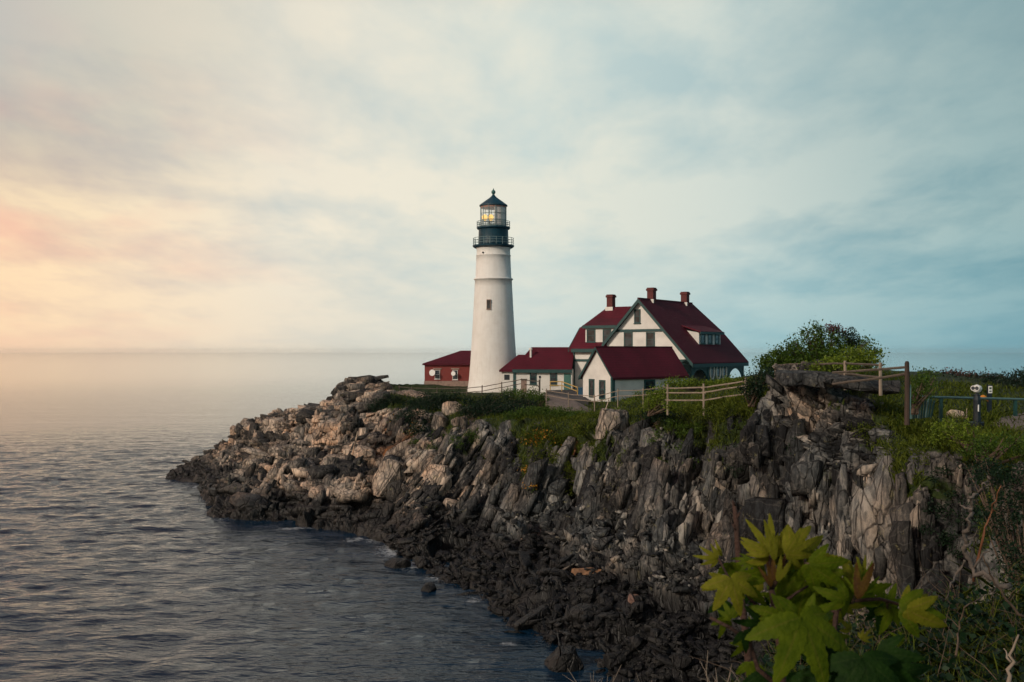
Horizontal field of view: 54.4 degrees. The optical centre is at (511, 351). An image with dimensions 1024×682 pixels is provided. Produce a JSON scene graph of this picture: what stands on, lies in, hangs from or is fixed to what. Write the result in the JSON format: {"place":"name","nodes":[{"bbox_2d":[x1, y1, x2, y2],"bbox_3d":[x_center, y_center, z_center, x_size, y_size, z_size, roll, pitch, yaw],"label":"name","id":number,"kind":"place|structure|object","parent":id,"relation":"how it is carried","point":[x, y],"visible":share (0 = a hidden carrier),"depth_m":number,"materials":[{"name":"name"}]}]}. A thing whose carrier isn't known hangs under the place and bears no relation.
{"place":"outdoors","nodes":[
{"label":"outdoors","id":0,"kind":"place"},
{"bbox_2d":[0,352,1023,681],"bbox_3d":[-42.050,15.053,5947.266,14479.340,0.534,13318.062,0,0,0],"label":"sea","id":1,"kind":"structure","parent":0,"point":[122,558],"depth_m":71.91,"materials":[{"name":"liquid"}]},
{"bbox_2d":[384,557,410,568],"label":"boulder","id":2,"kind":"object","parent":1,"relation":"in","point":[395,563],"visible":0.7,"depth_m":69.38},
{"bbox_2d":[421,582,436,591],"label":"boulder","id":3,"kind":"object","parent":1,"relation":"in","point":[429,587],"visible":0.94,"depth_m":62.45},
{"bbox_2d":[0,0,1023,351],"label":"sky","id":4,"kind":"structure","parent":0,"point":[176,175],"materials":[{"name":"blue"}]},
{"bbox_2d":[544,394,591,410],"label":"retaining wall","id":5,"kind":"structure","parent":0,"point":[563,403],"depth_m":93.73,"materials":[{"name":"concrete"}]},
{"bbox_2d":[166,359,989,631],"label":"cliff","id":6,"kind":"structure","parent":0,"point":[801,467],"depth_m":65.44,"materials":[{"name":"stone"}]},
{"bbox_2d":[388,387,468,437],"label":"juniper","id":7,"kind":"object","parent":6,"relation":"on","point":[435,400],"visible":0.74,"depth_m":100.54,"materials":[{"name":"green plant"}]},
{"bbox_2d":[420,464,451,495],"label":"boulder","id":8,"kind":"object","parent":6,"relation":"on","point":[436,473],"visible":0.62,"depth_m":83.35,"materials":[{"name":"stone"}]},
{"bbox_2d":[407,429,478,449],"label":"cliff growth","id":9,"kind":"object","parent":6,"relation":"on","point":[458,438],"visible":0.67,"depth_m":86.05,"materials":[{"name":"green plant"}]},
{"bbox_2d":[517,419,595,495],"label":"cliff growth","id":10,"kind":"object","parent":6,"relation":"attached to","point":[564,438],"visible":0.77,"depth_m":74.66,"materials":[{"name":"green plant"}]},
{"bbox_2d":[595,399,621,438],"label":"boulder","id":11,"kind":"object","parent":6,"relation":"on","point":[610,419],"visible":0.95,"depth_m":70.45,"materials":[{"name":"stone"}]},
{"bbox_2d":[643,418,704,468],"bbox_3d":[10.801,5.892,64.283,2.675,3.373,4.179,0,0,-43],"label":"cliff growth","id":12,"kind":"object","parent":6,"relation":"attached to","point":[676,432],"visible":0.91,"depth_m":64.66,"materials":[{"name":"green plant"}]},
{"bbox_2d":[725,434,802,478],"bbox_3d":[13.409,5.615,53.783,2.062,3.204,7.307,0,0,-13],"label":"cliff growth","id":13,"kind":"object","parent":6,"relation":"attached to","point":[734,474],"visible":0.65,"depth_m":55.63,"materials":[{"name":"green plant"}]},
{"bbox_2d":[775,370,838,388],"bbox_3d":[15.145,1.399,50.469,3.601,0.882,2.728,2,2,17],"label":"boulder","id":14,"kind":"object","parent":6,"relation":"on","point":[791,378],"visible":0.8,"depth_m":49.50,"materials":[{"name":"stone"}]},
{"bbox_2d":[846,421,930,466],"bbox_3d":[16.723,4.076,43.688,2.027,1.608,7.973,0,0,0],"label":"cliff growth","id":15,"kind":"object","parent":6,"relation":"on","point":[885,454],"visible":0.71,"depth_m":43.10,"materials":[{"name":"green plant"}]},
{"bbox_2d":[918,465,975,564],"bbox_3d":[16.722,6.249,38.600,2.289,3.521,2.691,0,0,28],"label":"cliff growth","id":16,"kind":"object","parent":6,"relation":"attached to","point":[941,508],"visible":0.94,"depth_m":38.91,"materials":[{"name":"green plant"}]},
{"bbox_2d":[922,413,994,451],"bbox_3d":[16.028,2.889,36.104,2.322,1.399,3.026,0,0,0],"label":"shrub","id":17,"kind":"object","parent":6,"relation":"on","point":[955,434],"visible":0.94,"depth_m":35.78,"materials":[{"name":"green plant"}]},
{"bbox_2d":[165,364,1023,681],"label":"headland","id":18,"kind":"structure","parent":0,"point":[669,600],"depth_m":57.94,"materials":[{"name":"stone"}]},
{"bbox_2d":[351,431,375,467],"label":"boulder","id":19,"kind":"object","parent":18,"relation":"on","point":[368,454],"visible":0.33,"depth_m":93.99,"materials":[{"name":"stone"}]},
{"bbox_2d":[363,393,406,415],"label":"juniper","id":20,"kind":"object","parent":18,"relation":"on","point":[378,407],"visible":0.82,"depth_m":107.30,"materials":[{"name":"green plant"}]},
{"bbox_2d":[371,459,406,499],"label":"boulder","id":21,"kind":"object","parent":18,"relation":"on","point":[387,473],"visible":0.59,"depth_m":86.78,"materials":[{"name":"stone"}]},
{"bbox_2d":[431,412,448,430],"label":"boulder","id":22,"kind":"object","parent":18,"relation":"on","point":[440,419],"visible":0.68,"depth_m":96.02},
{"bbox_2d":[422,351,470,385],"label":"brick building","id":23,"kind":"structure","parent":18,"relation":"on","point":[452,369],"depth_m":128.80,"materials":[{"name":"red"}]},
{"bbox_2d":[441,401,462,415],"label":"boulder","id":24,"kind":"object","parent":18,"relation":"on","point":[448,406],"visible":0.42,"depth_m":98.01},
{"bbox_2d":[451,416,467,429],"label":"boulder","id":25,"kind":"object","parent":18,"relation":"on","point":[462,422],"visible":0.66,"depth_m":88.44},
{"bbox_2d":[398,379,539,395],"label":"rail fence","id":26,"kind":"object","parent":18,"relation":"on","point":[482,386],"visible":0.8,"depth_m":112.97,"materials":[{"name":"brown wood"}]},
{"bbox_2d":[468,188,515,392],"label":"lighthouse","id":27,"kind":"object","parent":18,"relation":"on","point":[493,350],"visible":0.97,"depth_m":119.02,"materials":[{"name":"paint"}]},
{"bbox_2d":[455,390,546,420],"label":"juniper","id":28,"kind":"object","parent":18,"relation":"on","point":[487,406],"visible":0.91,"depth_m":92.28,"materials":[{"name":"green plant"}]},
{"bbox_2d":[516,602,527,616],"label":"boulder","id":29,"kind":"object","parent":18,"relation":"on","point":[522,608],"visible":0.56,"depth_m":56.21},
{"bbox_2d":[498,385,549,406],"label":"shrub","id":30,"kind":"object","parent":18,"relation":"on","point":[530,393],"visible":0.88,"depth_m":100.51,"materials":[{"name":"green plant"}]},
{"bbox_2d":[512,604,549,630],"bbox_3d":[1.095,14.642,54.584,1.084,0.744,2.890,-9,7,46],"label":"boulder","id":31,"kind":"object","parent":18,"relation":"on","point":[541,611],"visible":0.92,"depth_m":54.08,"materials":[{"name":"stone"}]},
{"bbox_2d":[499,347,572,395],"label":"connecting wing","id":32,"kind":"structure","parent":18,"relation":"on","point":[547,364],"depth_m":113.18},
{"bbox_2d":[564,373,570,389],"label":"door","id":33,"kind":"structure","parent":32,"relation":"in","point":[567,377],"depth_m":112.38,"materials":[{"name":"wood"}]},
{"bbox_2d":[511,430,561,450],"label":"flower patch","id":34,"kind":"object","parent":18,"relation":"on","point":[535,441],"visible":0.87,"depth_m":76.34,"materials":[{"name":"green plant"}]},
{"bbox_2d":[502,402,590,419],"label":"shrub","id":35,"kind":"object","parent":18,"relation":"on","point":[546,411],"visible":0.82,"depth_m":85.37,"materials":[{"name":"green plant"}]},
{"bbox_2d":[544,628,583,671],"bbox_3d":[2.114,14.889,48.430,1.826,1.775,3.560,0,0,-23],"label":"boulder","id":36,"kind":"object","parent":18,"relation":"on","point":[560,658],"visible":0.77,"depth_m":47.02,"materials":[{"name":"stone"}]},
{"bbox_2d":[557,554,574,564],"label":"boulder","id":37,"kind":"object","parent":18,"relation":"on","point":[563,560],"visible":0.96,"depth_m":61.15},
{"bbox_2d":[547,389,587,404],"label":"paved yard","id":38,"kind":"structure","parent":18,"relation":"on","point":[574,396],"depth_m":101.83,"materials":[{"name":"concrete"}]},
{"bbox_2d":[568,603,598,621],"bbox_3d":[3.829,14.017,53.221,1.479,0.816,1.263,-5,11,36],"label":"boulder","id":39,"kind":"object","parent":18,"relation":"on","point":[577,612],"visible":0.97,"depth_m":52.91,"materials":[{"name":"stone"}]},
{"bbox_2d":[594,527,610,537],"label":"boulder","id":40,"kind":"object","parent":18,"relation":"on","point":[602,532],"visible":0.96,"depth_m":63.35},
{"bbox_2d":[545,385,663,409],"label":"rail fence","id":41,"kind":"object","parent":18,"relation":"on","point":[594,401],"visible":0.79,"depth_m":87.35,"materials":[{"name":"brown wood"}]},
{"bbox_2d":[618,409,628,430],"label":"boulder","id":42,"kind":"object","parent":18,"relation":"on","point":[624,414],"visible":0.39,"depth_m":71.24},
{"bbox_2d":[604,390,642,409],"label":"shrub","id":43,"kind":"object","parent":18,"relation":"on","point":[631,399],"visible":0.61,"depth_m":84.01,"materials":[{"name":"green plant"}]},
{"bbox_2d":[578,346,688,401],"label":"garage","id":44,"kind":"structure","parent":18,"relation":"on","point":[607,369],"depth_m":97.99,"materials":[{"name":"white"}]},
{"bbox_2d":[589,379,594,397],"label":"window","id":45,"kind":"structure","parent":44,"relation":"in","point":[591,381],"depth_m":97.78,"materials":[{"name":"grey glass"}]},
{"bbox_2d":[599,380,605,398],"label":"window","id":46,"kind":"structure","parent":44,"relation":"in","point":[602,383],"depth_m":96.59,"materials":[{"name":"grey glass"}]},
{"bbox_2d":[644,379,654,391],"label":"window","id":47,"kind":"structure","parent":44,"relation":"in","point":[647,383],"depth_m":98.52,"materials":[{"name":"black glass"}]},
{"bbox_2d":[380,488,900,681],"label":"rubble","id":48,"kind":"object","parent":18,"relation":"on","point":[656,626],"visible":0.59,"depth_m":56.25,"materials":[{"name":"stone"}]},
{"bbox_2d":[414,556,429,568],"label":"boulder","id":49,"kind":"object","parent":48,"relation":"on","point":[419,561],"visible":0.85,"depth_m":69.24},
{"bbox_2d":[435,550,450,559],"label":"boulder","id":50,"kind":"object","parent":48,"relation":"on","point":[441,553],"visible":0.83,"depth_m":71.68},
{"bbox_2d":[454,526,472,538],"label":"boulder","id":51,"kind":"object","parent":48,"relation":"on","point":[462,533],"visible":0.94,"depth_m":74.79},
{"bbox_2d":[462,565,480,581],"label":"boulder","id":52,"kind":"object","parent":48,"relation":"on","point":[465,574],"visible":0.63,"depth_m":64.41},
{"bbox_2d":[495,580,513,590],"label":"boulder","id":53,"kind":"object","parent":48,"relation":"on","point":[501,584],"visible":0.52,"depth_m":61.83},
{"bbox_2d":[518,551,534,569],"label":"boulder","id":54,"kind":"object","parent":48,"relation":"on","point":[526,562],"visible":0.98,"depth_m":63.40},
{"bbox_2d":[524,577,540,589],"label":"boulder","id":55,"kind":"object","parent":48,"relation":"on","point":[531,580],"visible":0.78,"depth_m":57.71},
{"bbox_2d":[542,535,559,543],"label":"boulder","id":56,"kind":"object","parent":48,"relation":"on","point":[553,539],"visible":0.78,"depth_m":68.97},
{"bbox_2d":[544,635,560,643],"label":"boulder","id":57,"kind":"object","parent":48,"relation":"on","point":[552,639],"visible":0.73,"depth_m":50.61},
{"bbox_2d":[538,568,574,578],"bbox_3d":[2.782,13.277,59.374,2.480,0.577,0.819,6,-4,-9],"label":"boulder","id":58,"kind":"object","parent":48,"relation":"on","point":[548,572],"visible":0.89,"depth_m":59.01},
{"bbox_2d":[551,603,562,617],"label":"boulder","id":59,"kind":"object","parent":48,"relation":"on","point":[558,607],"visible":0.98,"depth_m":54.58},
{"bbox_2d":[571,567,600,574],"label":"boulder","id":60,"kind":"object","parent":48,"relation":"on","point":[574,571],"visible":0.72,"depth_m":59.64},
{"bbox_2d":[578,588,596,600],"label":"boulder","id":61,"kind":"object","parent":48,"relation":"on","point":[587,593],"visible":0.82,"depth_m":55.93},
{"bbox_2d":[579,630,610,637],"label":"boulder","id":62,"kind":"object","parent":48,"relation":"on","point":[596,633],"visible":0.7,"depth_m":51.05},
{"bbox_2d":[593,535,614,549],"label":"boulder","id":63,"kind":"object","parent":48,"relation":"on","point":[600,543],"visible":0.98,"depth_m":62.15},
{"bbox_2d":[602,650,632,669],"bbox_3d":[5.030,14.542,46.877,1.353,0.784,1.483,-3,-18,-23],"label":"boulder","id":64,"kind":"object","parent":48,"relation":"on","point":[610,661],"visible":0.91,"depth_m":46.64,"materials":[{"name":"stone"}]},
{"bbox_2d":[616,624,646,636],"bbox_3d":[6.269,14.499,50.719,2.468,0.636,0.926,28,-26,-20],"label":"boulder","id":65,"kind":"object","parent":48,"relation":"on","point":[627,630],"visible":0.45,"depth_m":50.25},
{"bbox_2d":[634,671,648,681],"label":"boulder","id":66,"kind":"object","parent":48,"relation":"on","point":[642,676],"visible":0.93,"depth_m":45.38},
{"bbox_2d":[671,587,691,592],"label":"boulder","id":67,"kind":"object","parent":48,"relation":"on","point":[681,589],"visible":1,"depth_m":52.59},
{"bbox_2d":[673,653,693,668],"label":"boulder","id":68,"kind":"object","parent":48,"relation":"on","point":[681,661],"visible":1,"depth_m":45.23,"materials":[{"name":"stone"}]},
{"bbox_2d":[684,612,704,624],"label":"boulder","id":69,"kind":"object","parent":48,"relation":"on","point":[692,616],"visible":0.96,"depth_m":50.19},
{"bbox_2d":[687,550,701,568],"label":"boulder","id":70,"kind":"object","parent":48,"relation":"on","point":[691,560],"visible":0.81,"depth_m":57.92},
{"bbox_2d":[705,671,729,681],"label":"boulder","id":71,"kind":"object","parent":48,"relation":"on","point":[712,676],"visible":0.72,"depth_m":44.16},
{"bbox_2d":[753,639,774,653],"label":"boulder","id":72,"kind":"object","parent":48,"relation":"on","point":[758,647],"visible":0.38,"depth_m":45.64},
{"bbox_2d":[631,405,683,428],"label":"shrub","id":73,"kind":"object","parent":18,"relation":"on","point":[653,418],"visible":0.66,"depth_m":66.55,"materials":[{"name":"green plant"}]},
{"bbox_2d":[568,287,748,389],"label":"keepers house","id":74,"kind":"structure","parent":18,"relation":"on","point":[697,340],"depth_m":110.73,"materials":[{"name":"red"}]},
{"bbox_2d":[586,329,595,342],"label":"window","id":75,"kind":"structure","parent":74,"relation":"in","point":[590,332],"depth_m":113.37,"materials":[{"name":"grey glass"}]},
{"bbox_2d":[624,332,632,345],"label":"window","id":76,"kind":"structure","parent":74,"relation":"in","point":[628,336],"depth_m":109.24,"materials":[{"name":"grey glass"}]},
{"bbox_2d":[633,309,640,323],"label":"window","id":77,"kind":"structure","parent":74,"relation":"in","point":[637,312],"depth_m":108.60,"materials":[{"name":"grey glass"}]},
{"bbox_2d":[646,332,654,345],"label":"window","id":78,"kind":"structure","parent":74,"relation":"in","point":[650,336],"depth_m":107.68,"materials":[{"name":"grey glass"}]},
{"bbox_2d":[639,383,684,415],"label":"shrub","id":79,"kind":"object","parent":18,"relation":"on","point":[652,405],"visible":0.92,"depth_m":65.66,"materials":[{"name":"green plant"}]},
{"bbox_2d":[656,373,741,391],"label":"shrub","id":80,"kind":"object","parent":18,"relation":"on","point":[690,383],"visible":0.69,"depth_m":89.44,"materials":[{"name":"green plant"}]},
{"bbox_2d":[385,368,1023,555],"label":"grass","id":81,"kind":"structure","parent":18,"relation":"on","point":[911,430],"depth_m":56.27,"materials":[{"name":"plant"}]},
{"bbox_2d":[833,327,865,348],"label":"shrub","id":82,"kind":"object","parent":81,"relation":"on","point":[851,335],"visible":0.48,"depth_m":61.76,"materials":[{"name":"green plant"}]},
{"bbox_2d":[665,377,746,414],"bbox_3d":[11.873,2.822,61.825,6.118,2.556,0.657,0,0,45],"label":"rail fence","id":83,"kind":"object","parent":18,"relation":"on","point":[704,392],"visible":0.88,"depth_m":61.46,"materials":[{"name":"brown wood"}]},
{"bbox_2d":[670,399,746,423],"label":"shrub","id":84,"kind":"object","parent":18,"relation":"on","point":[709,410],"visible":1,"depth_m":58.80,"materials":[{"name":"green plant"}]},
{"bbox_2d":[718,374,757,389],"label":"shrub","id":85,"kind":"object","parent":18,"relation":"on","point":[734,380],"visible":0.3,"depth_m":84.06,"materials":[{"name":"green plant"}]},
{"bbox_2d":[735,362,774,406],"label":"shrub","id":86,"kind":"object","parent":18,"relation":"on","point":[757,392],"visible":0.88,"depth_m":55.83,"materials":[{"name":"green plant"}]},
{"bbox_2d":[748,315,888,373],"bbox_3d":[18.351,-0.104,59.773,8.010,4.145,4.419,0,0,0],"label":"shrub","id":87,"kind":"object","parent":18,"relation":"on","point":[810,352],"visible":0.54,"depth_m":59.67,"materials":[{"name":"green plant"}]},
{"bbox_2d":[823,321,846,346],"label":"dead shrub","id":88,"kind":"object","parent":87,"relation":"on","point":[830,328],"visible":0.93,"depth_m":59.91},
{"bbox_2d":[774,361,882,395],"bbox_3d":[15.867,1.289,49.529,1.134,1.650,13.423,0,0,-5],"label":"rail fence","id":89,"kind":"object","parent":18,"relation":"on","point":[845,363],"visible":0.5,"depth_m":46.17,"materials":[{"name":"brown wood"}]},
{"bbox_2d":[798,342,890,374],"bbox_3d":[17.504,0.635,52.630,5.108,2.231,3.202,0,0,-38],"label":"shrub","id":90,"kind":"object","parent":18,"relation":"on","point":[858,356],"visible":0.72,"depth_m":52.36,"materials":[{"name":"green plant"}]},
{"bbox_2d":[823,373,900,394],"bbox_3d":[16.316,1.580,46.460,3.447,0.773,2.312,6,3,17],"label":"boulder","id":91,"kind":"object","parent":18,"relation":"on","point":[889,387],"visible":0.92,"depth_m":45.75,"materials":[{"name":"stone"}]},
{"bbox_2d":[832,361,909,424],"bbox_3d":[14.398,1.596,40.257,0.210,2.441,4.914,0,0,-17],"label":"rail fence","id":92,"kind":"object","parent":18,"relation":"on","point":[907,398],"visible":1,"depth_m":38.12,"materials":[{"name":"brown wood"}]},
{"bbox_2d":[898,365,945,414],"bbox_3d":[17.271,1.592,41.996,1.770,2.042,3.683,0,0,26],"label":"shrub","id":93,"kind":"object","parent":18,"relation":"on","point":[923,381],"visible":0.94,"depth_m":40.94,"materials":[{"name":"green plant"}]},
{"bbox_2d":[935,367,989,377],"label":"scrub","id":94,"kind":"object","parent":18,"relation":"on","point":[954,371],"visible":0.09,"depth_m":76.27,"materials":[{"name":"green plant"}]},
{"bbox_2d":[910,385,1023,421],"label":"metal fence","id":95,"kind":"object","parent":18,"relation":"on","point":[924,407],"visible":0.59,"depth_m":43.94,"materials":[{"name":"metal"}]},
{"bbox_2d":[949,367,1002,383],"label":"hedge bush","id":96,"kind":"object","parent":18,"relation":"on","point":[972,375],"visible":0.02,"depth_m":68.32,"materials":[{"name":"green plant"}]},
{"bbox_2d":[970,384,984,428],"bbox_3d":[20.552,2.484,44.000,0.585,2.030,0.600,0,0,-40],"label":"coin viewer","id":97,"kind":"object","parent":18,"relation":"on","point":[976,388],"visible":0.97,"depth_m":43.87,"materials":[{"name":"black metal"}]},
{"bbox_2d":[980,385,991,414],"bbox_3d":[22.568,2.681,47.409,0.590,2.150,0.352,0,0,0],"label":"sign post","id":98,"kind":"object","parent":18,"relation":"on","point":[989,394],"visible":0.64,"depth_m":47.41,"materials":[{"name":"black metal"}]},
{"bbox_2d":[955,454,1023,598],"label":"shrub","id":99,"kind":"object","parent":18,"relation":"on","point":[1012,552],"visible":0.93,"depth_m":28.38,"materials":[{"name":"green plant"}]},
{"bbox_2d":[959,428,1023,469],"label":"shrub","id":100,"kind":"object","parent":18,"relation":"on","point":[1002,447],"visible":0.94,"depth_m":32.36,"materials":[{"name":"green plant"}]},
{"bbox_2d":[972,368,1017,384],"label":"hedge bush","id":101,"kind":"object","parent":18,"relation":"on","point":[992,380],"visible":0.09,"depth_m":65.85,"materials":[{"name":"green plant"}]},
{"bbox_2d":[990,366,1023,389],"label":"hedge bush","id":102,"kind":"object","parent":18,"relation":"on","point":[1014,382],"visible":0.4,"depth_m":61.87,"materials":[{"name":"green plant"}]},
{"bbox_2d":[717,559,1023,681],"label":"bank","id":103,"kind":"structure","parent":0,"point":[857,649],"depth_m":8.06,"materials":[{"name":"plant"}]},
{"bbox_2d":[732,500,752,677],"bbox_3d":[0.627,0.688,2.700,0.066,0.570,0.024,0,0,0],"label":"bare stem","id":104,"kind":"object","parent":103,"relation":"on","point":[738,550],"visible":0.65,"depth_m":2.69,"materials":[{"name":"plant"}]},
{"bbox_2d":[692,513,947,681],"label":"maple sapling","id":105,"kind":"object","parent":103,"relation":"on","point":[812,594],"visible":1,"depth_m":2.01,"materials":[{"name":"plant"}]},
{"bbox_2d":[690,534,1023,681],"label":"brambles","id":106,"kind":"object","parent":103,"relation":"on","point":[930,629],"visible":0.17,"depth_m":7.69,"materials":[{"name":"plant"}]},
{"bbox_2d":[945,476,1011,599],"bbox_3d":[3.053,1.240,6.601,0.414,0.813,0.254,0,0,0],"label":"dead branch","id":107,"kind":"object","parent":106,"relation":"on","point":[967,543],"visible":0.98,"depth_m":6.57,"materials":[{"name":"wood"}]},
{"bbox_2d":[983,556,1023,617],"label":"dead branch","id":108,"kind":"object","parent":106,"relation":"attached to","point":[1010,603],"visible":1,"depth_m":5.84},
{"bbox_2d":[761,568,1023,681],"bbox_3d":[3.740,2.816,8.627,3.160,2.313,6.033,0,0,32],"label":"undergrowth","id":109,"kind":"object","parent":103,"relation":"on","point":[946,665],"visible":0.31,"depth_m":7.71,"materials":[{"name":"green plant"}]},
{"bbox_2d":[951,595,982,655],"bbox_3d":[2.293,1.387,5.070,0.263,0.271,0.096,0,0,-40],"label":"dead branch","id":110,"kind":"object","parent":103,"relation":"on","point":[957,646],"visible":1,"depth_m":5.05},
{"bbox_2d":[972,485,1000,581],"bbox_3d":[3.425,1.314,7.178,0.171,0.719,0.211,0,0,0],"label":"dead branch","id":111,"kind":"object","parent":103,"relation":"on","point":[981,543],"visible":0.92,"depth_m":7.14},
{"bbox_2d":[1003,634,1018,681],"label":"dead branch","id":112,"kind":"object","parent":103,"relation":"on","point":[1009,667],"visible":1,"depth_m":4.64,"materials":[{"name":"brown wood"}]},
{"bbox_2d":[990,413,1023,431],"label":"footpath","id":113,"kind":"structure","parent":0,"point":[1008,421],"depth_m":44.21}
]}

